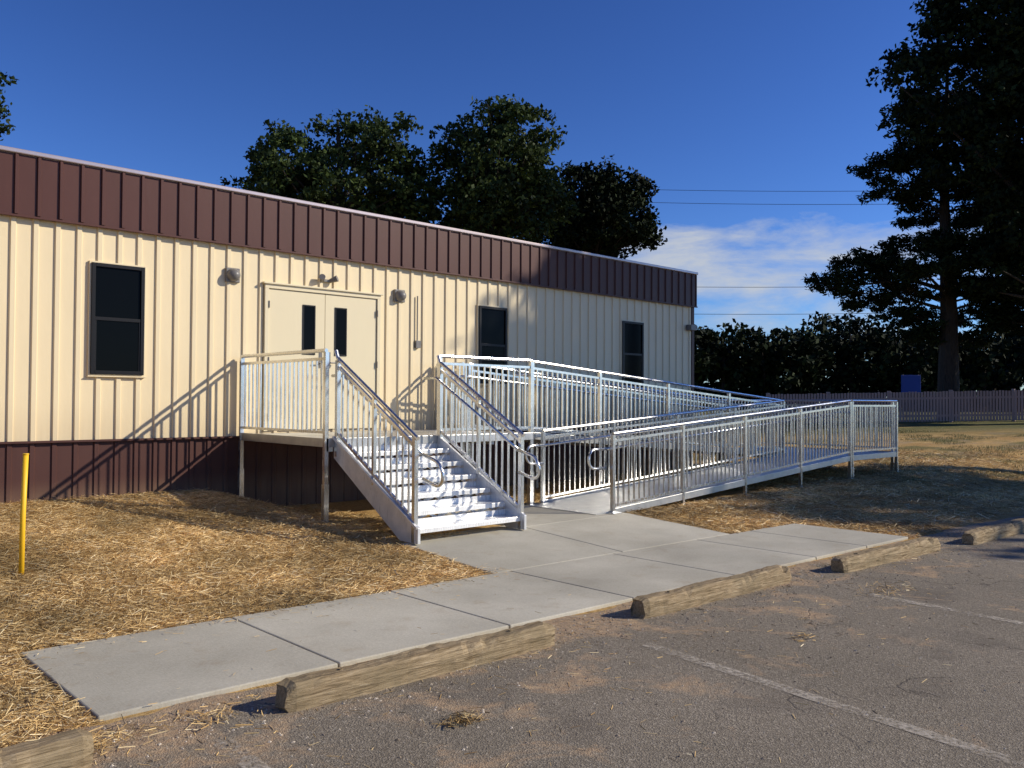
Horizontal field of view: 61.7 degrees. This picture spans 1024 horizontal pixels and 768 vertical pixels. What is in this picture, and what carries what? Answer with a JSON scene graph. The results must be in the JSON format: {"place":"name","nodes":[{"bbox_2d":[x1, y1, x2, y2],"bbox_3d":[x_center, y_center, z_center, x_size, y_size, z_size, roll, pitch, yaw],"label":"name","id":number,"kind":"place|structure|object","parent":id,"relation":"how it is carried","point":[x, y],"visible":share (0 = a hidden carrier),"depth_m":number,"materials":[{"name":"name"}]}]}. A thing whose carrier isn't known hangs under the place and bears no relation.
{"place":"outdoors","nodes":[
{"label":"outdoors","id":0,"kind":"place"},
{"bbox_2d":[21,505,907,721],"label":"sidewalk","id":1,"kind":"structure","parent":0,"point":[581,562],"depth_m":6.76,"materials":[{"name":"concrete"}]},
{"bbox_2d":[331,350,540,543],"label":"aluminum stairs","id":2,"kind":"structure","parent":1,"relation":"on","point":[405,521],"depth_m":10.15,"materials":[{"name":"silver metal"}]},
{"bbox_2d":[237,348,900,523],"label":"aluminum access ramp","id":3,"kind":"structure","parent":1,"relation":"on","point":[773,460],"depth_m":13.63,"materials":[{"name":"silver metal"}]},
{"bbox_2d":[0,403,1023,738],"bbox_3d":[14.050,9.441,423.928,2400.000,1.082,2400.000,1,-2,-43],"label":"ground","id":4,"kind":"structure","parent":0,"point":[1002,433],"depth_m":10.29,"materials":[{"name":"brown plant"}]},
{"bbox_2d":[0,70,17,140],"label":"hardwood tree","id":5,"kind":"object","parent":4,"relation":"on","point":[4,109],"visible":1,"depth_m":30.28,"materials":[{"name":"green plant"}]},
{"bbox_2d":[18,453,28,574],"bbox_3d":[-4.089,1.113,7.184,0.066,1.063,0.048,1,-2,-43],"label":"yellow marker post","id":6,"kind":"object","parent":4,"relation":"on","point":[23,511],"visible":0.87,"depth_m":7.17,"materials":[{"name":"paint"}]},
{"bbox_2d":[0,488,567,747],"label":"straw mulch","id":7,"kind":"object","parent":4,"relation":"on","point":[341,522],"visible":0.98,"depth_m":7.72,"materials":[{"name":"beige plant"}]},
{"bbox_2d":[220,105,446,222],"bbox_3d":[-7.462,-4.694,36.025,8.283,13.974,8.349,1,-2,-43],"label":"hardwood tree","id":8,"kind":"object","parent":4,"relation":"on","point":[272,171],"visible":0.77,"depth_m":34.70,"materials":[{"name":"green plant"}]},
{"bbox_2d":[401,94,584,241],"bbox_3d":[-0.819,-4.977,36.089,6.235,14.334,6.380,1,-2,-43],"label":"hardwood tree","id":9,"kind":"object","parent":4,"relation":"on","point":[504,190],"visible":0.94,"depth_m":35.03,"materials":[{"name":"green plant"}]},
{"bbox_2d":[525,154,667,258],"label":"hardwood tree","id":10,"kind":"object","parent":4,"relation":"on","point":[606,224],"visible":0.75,"depth_m":40.02,"materials":[{"name":"green plant"}]},
{"bbox_2d":[471,447,1023,537],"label":"straw mulch","id":11,"kind":"object","parent":4,"relation":"on","point":[866,523],"visible":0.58,"depth_m":13.76,"materials":[{"name":"beige plant"}]},
{"bbox_2d":[647,426,1023,499],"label":"grass","id":12,"kind":"structure","parent":4,"relation":"on","point":[951,448],"depth_m":22.86,"materials":[{"name":"beige plant"}]},
{"bbox_2d":[694,308,1023,411],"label":"tree line","id":13,"kind":"object","parent":4,"relation":"on","point":[763,365],"visible":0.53,"depth_m":57.11,"materials":[{"name":"green plant"}]},
{"bbox_2d":[766,389,1023,423],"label":"picket fence","id":14,"kind":"object","parent":4,"relation":"on","point":[907,400],"visible":0.73,"depth_m":36.23,"materials":[{"name":"paint"}]},
{"bbox_2d":[901,375,920,413],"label":"blue sign","id":15,"kind":"object","parent":4,"relation":"on","point":[910,383],"visible":0.68,"depth_m":43.98,"materials":[{"name":"metal"}]},
{"bbox_2d":[801,46,1023,419],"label":"pine tree","id":16,"kind":"object","parent":4,"relation":"on","point":[888,263],"visible":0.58,"depth_m":37.61,"materials":[{"name":"green plant"}]},
{"bbox_2d":[865,0,1023,297],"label":"hardwood tree","id":17,"kind":"object","parent":4,"relation":"on","point":[992,113],"visible":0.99,"depth_m":33.76,"materials":[{"name":"green plant"}]},
{"bbox_2d":[946,139,1023,336],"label":"pine tree","id":18,"kind":"object","parent":4,"relation":"on","point":[1004,313],"visible":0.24,"depth_m":36.85,"materials":[{"name":"green plant"}]},
{"bbox_3d":[-7.471,-0.008,14.673,23.135,4.000,8.965,1,-2,-43],"label":"wall","id":19,"kind":"object","parent":4,"relation":"on","visible":0},
{"bbox_2d":[0,425,658,443],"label":"base trim","id":20,"kind":"structure","parent":19,"relation":"attached to","point":[57,441],"depth_m":10.83,"materials":[{"name":"metal"}]},
{"bbox_2d":[0,213,690,441],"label":"siding","id":21,"kind":"object","parent":19,"relation":"attached to","point":[204,327],"visible":0.75,"depth_m":11.72,"materials":[{"name":"beige metal"}]},
{"bbox_2d":[86,260,145,377],"bbox_3d":[-4.966,-0.802,10.803,0.704,1.436,0.054,1,-2,-43],"label":"window trim","id":22,"kind":"structure","parent":21,"relation":"attached to","point":[88,352],"depth_m":10.61,"materials":[{"name":"metal"}]},
{"bbox_2d":[90,262,144,374],"bbox_3d":[-4.963,-0.809,10.801,0.640,1.380,0.058,1,-2,-43],"label":"window frame","id":23,"kind":"object","parent":21,"relation":"attached to","point":[140,321],"visible":1,"depth_m":10.76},
{"bbox_2d":[95,266,140,370],"bbox_3d":[-4.962,-0.809,10.800,0.550,1.290,0.013,1,-2,-43],"label":"window glass","id":24,"kind":"object","parent":23,"relation":"in","point":[118,293],"visible":1,"depth_m":10.79,"materials":[{"name":"black glass"}]},
{"bbox_2d":[225,267,239,282],"bbox_3d":[-3.861,-1.502,11.851,0.200,0.200,0.050,1,-2,-43],"label":"wall lamp base","id":25,"kind":"object","parent":21,"relation":"attached to","point":[226,278],"visible":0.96,"depth_m":11.79,"materials":[{"name":"grey metal"}]},
{"bbox_2d":[227,269,240,281],"bbox_3d":[-3.806,-1.503,11.793,0.190,0.175,0.110,1,-2,-43],"label":"wall lamp cover","id":26,"kind":"object","parent":25,"relation":"attached to","point":[234,275],"depth_m":11.76,"materials":[{"name":"silver metal"}]},
{"bbox_2d":[262,281,382,430],"bbox_3d":[-2.793,-0.374,12.804,2.020,2.115,0.095,1,-2,-43],"label":"door frame","id":27,"kind":"object","parent":21,"relation":"attached to","point":[267,286],"visible":0.91,"depth_m":12.58,"materials":[{"name":"beige metal"}]},
{"bbox_2d":[268,289,375,428],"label":"door leaves","id":28,"kind":"object","parent":27,"relation":"in","point":[286,320],"visible":0.64,"depth_m":12.77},
{"bbox_2d":[268,301,377,367],"bbox_3d":[-2.773,-0.317,12.781,1.852,1.700,0.068,1,-2,-43],"label":"door hardware","id":29,"kind":"object","parent":28,"relation":"attached to","point":[320,354],"depth_m":12.83,"materials":[{"name":"silver metal"}]},
{"bbox_2d":[302,305,346,355],"bbox_3d":[-2.790,-0.792,12.811,0.750,0.730,0.012,1,-2,-43],"label":"door lite frame","id":30,"kind":"object","parent":28,"relation":"attached to","point":[315,327],"visible":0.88,"depth_m":12.70,"materials":[{"name":"black metal"}]},
{"bbox_2d":[304,306,345,354],"bbox_3d":[-2.793,-0.792,12.814,0.710,0.690,0.004,1,-2,-43],"label":"door lite glass","id":31,"kind":"object","parent":30,"relation":"in","point":[309,328],"visible":0.82,"depth_m":12.68,"materials":[{"name":"black glass"}]},
{"bbox_2d":[393,289,404,302],"bbox_3d":[-1.810,-1.413,13.770,0.200,0.200,0.050,1,-2,-43],"label":"wall lamp base","id":32,"kind":"object","parent":21,"relation":"attached to","point":[394,296],"visible":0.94,"depth_m":13.71,"materials":[{"name":"grey metal"}]},
{"bbox_2d":[395,290,405,300],"bbox_3d":[-1.755,-1.414,13.711,0.190,0.175,0.110,1,-2,-43],"label":"wall lamp cover","id":33,"kind":"object","parent":32,"relation":"attached to","point":[400,295],"depth_m":13.68,"materials":[{"name":"silver metal"}]},
{"bbox_2d":[476,304,507,385],"bbox_3d":[-0.344,-0.677,15.127,0.724,1.406,0.054,1,-2,-43],"label":"window trim","id":34,"kind":"structure","parent":21,"relation":"attached to","point":[477,342],"depth_m":14.90,"materials":[{"name":"metal"}]},
{"bbox_2d":[478,305,507,383],"bbox_3d":[-0.342,-0.683,15.125,0.660,1.350,0.058,1,-2,-43],"label":"window frame","id":35,"kind":"object","parent":21,"relation":"attached to","point":[480,331],"visible":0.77,"depth_m":15.07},
{"bbox_2d":[481,309,504,380],"bbox_3d":[-0.340,-0.683,15.123,0.570,1.260,0.013,1,-2,-43],"label":"window glass","id":36,"kind":"object","parent":35,"relation":"in","point":[493,327],"visible":0.89,"depth_m":15.12,"materials":[{"name":"black glass"}]},
{"bbox_2d":[319,274,696,347],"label":"wall fittings","id":37,"kind":"object","parent":21,"relation":"attached to","point":[417,343],"depth_m":13.98,"materials":[{"name":"grey metal"}]},
{"bbox_2d":[621,320,643,387],"bbox_3d":[2.496,-0.609,17.784,0.744,1.406,0.054,1,-2,-43],"label":"window trim","id":38,"kind":"structure","parent":21,"relation":"attached to","point":[621,344],"depth_m":17.54,"materials":[{"name":"beige metal"}]},
{"bbox_2d":[622,321,643,386],"bbox_3d":[2.498,-0.615,17.782,0.680,1.350,0.058,1,-2,-43],"label":"window frame","id":39,"kind":"object","parent":21,"relation":"attached to","point":[635,354],"visible":0.75,"depth_m":17.74,"materials":[{"name":"metal"}]},
{"bbox_2d":[624,323,641,384],"bbox_3d":[2.500,-0.615,17.780,0.590,1.260,0.013,1,-2,-43],"label":"window glass","id":40,"kind":"object","parent":39,"relation":"in","point":[633,339],"visible":0.93,"depth_m":17.79,"materials":[{"name":"black glass"}]},
{"bbox_2d":[0,426,690,505],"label":"skirting","id":41,"kind":"object","parent":19,"relation":"attached to","point":[279,474],"visible":0.24,"depth_m":11.59,"materials":[{"name":"brown metal"}]},
{"bbox_2d":[0,151,696,305],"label":"fascia band","id":42,"kind":"object","parent":19,"relation":"attached to","point":[42,187],"visible":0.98,"depth_m":12.45,"materials":[{"name":"brown metal"}]},
{"bbox_2d":[0,150,693,274],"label":"roof","id":43,"kind":"structure","parent":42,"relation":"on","point":[313,206],"depth_m":12.56,"materials":[{"name":"metal"}]},
{"bbox_2d":[0,145,697,274],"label":"drip edge","id":44,"kind":"object","parent":43,"relation":"on","point":[114,168],"visible":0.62,"depth_m":12.44,"materials":[{"name":"white metal"}]},
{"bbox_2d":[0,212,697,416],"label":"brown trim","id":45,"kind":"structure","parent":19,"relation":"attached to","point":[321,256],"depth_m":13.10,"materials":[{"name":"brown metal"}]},
{"bbox_2d":[0,0,1023,402],"label":"sky","id":46,"kind":"structure","parent":0,"point":[754,103],"materials":[{"name":"blue"}]},
{"bbox_2d":[1,514,1023,767],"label":"parking lot","id":47,"kind":"structure","parent":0,"point":[903,680],"depth_m":4.76,"materials":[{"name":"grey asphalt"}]},
{"bbox_2d":[0,729,93,767],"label":"timber wheel stop","id":48,"kind":"object","parent":47,"relation":"on","point":[73,748],"visible":1,"depth_m":3.74,"materials":[{"name":"brown wood"}]},
{"bbox_2d":[25,714,158,756],"bbox_3d":[-2.068,1.689,3.996,0.841,0.050,0.461,1,-2,-43],"label":"loose straw","id":49,"kind":"object","parent":47,"relation":"on","point":[102,743],"visible":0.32,"depth_m":4.13,"materials":[{"name":"beige plant"}]},
{"bbox_2d":[136,701,265,735],"bbox_3d":[-1.557,1.703,4.391,0.543,0.044,0.484,0,-1,2],"label":"loose straw","id":50,"kind":"object","parent":47,"relation":"on","point":[203,713],"visible":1,"depth_m":4.38,"materials":[{"name":"beige plant"}]},
{"bbox_2d":[275,621,555,712],"bbox_3d":[-0.487,1.669,5.191,1.984,0.151,0.171,1,-1,-41],"label":"timber wheel stop","id":51,"kind":"object","parent":47,"relation":"on","point":[309,690],"visible":1,"depth_m":5.00,"materials":[{"name":"brown wood"}]},
{"bbox_2d":[431,707,489,730],"bbox_3d":[-0.247,1.702,4.407,0.345,0.059,0.240,1,-2,-43],"label":"loose straw","id":52,"kind":"object","parent":47,"relation":"on","point":[462,719],"visible":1,"depth_m":4.39,"materials":[{"name":"beige plant"}]},
{"bbox_2d":[95,528,1018,767],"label":"loose straw","id":53,"kind":"object","parent":47,"relation":"on","point":[554,662],"visible":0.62,"depth_m":5.00,"materials":[{"name":"beige plant"}]},
{"bbox_2d":[214,558,1023,767],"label":"parking line marking","id":54,"kind":"object","parent":47,"relation":"on","point":[923,732],"visible":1,"depth_m":4.64,"materials":[{"name":"paint"}]},
{"bbox_2d":[630,565,791,618],"bbox_3d":[1.742,1.722,7.233,2.108,0.151,0.171,1,-1,-41],"label":"timber wheel stop","id":55,"kind":"object","parent":47,"relation":"on","point":[655,604],"visible":1,"depth_m":7.04,"materials":[{"name":"brown wood"}]},
{"bbox_2d":[791,632,818,641],"bbox_3d":[2.036,1.754,5.970,0.226,0.044,0.170,1,-2,-43],"label":"loose straw","id":56,"kind":"object","parent":47,"relation":"on","point":[804,634],"visible":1,"depth_m":6.00,"materials":[{"name":"beige plant"}]},
{"bbox_2d":[838,578,928,599],"bbox_3d":[3.281,1.784,7.580,0.887,0.060,0.711,1,-1,-23],"label":"loose straw","id":57,"kind":"object","parent":47,"relation":"on","point":[885,587],"visible":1,"depth_m":7.56,"materials":[{"name":"beige plant"}]},
{"bbox_2d":[831,537,940,572],"bbox_3d":[3.951,1.768,8.988,2.092,0.151,0.173,1,-1,-40],"label":"timber wheel stop","id":58,"kind":"object","parent":47,"relation":"on","point":[863,559],"visible":1,"depth_m":8.79,"materials":[{"name":"brown wood"}]},
{"bbox_2d":[962,518,1023,544],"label":"timber wheel stop","id":59,"kind":"object","parent":47,"relation":"on","point":[980,535],"visible":1,"depth_m":10.37,"materials":[{"name":"brown wood"}]},
{"bbox_2d":[650,189,958,314],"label":"power line","id":60,"kind":"object","parent":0,"point":[789,204],"visible":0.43,"depth_m":65.95,"materials":[{"name":"black metal"}]}
]}

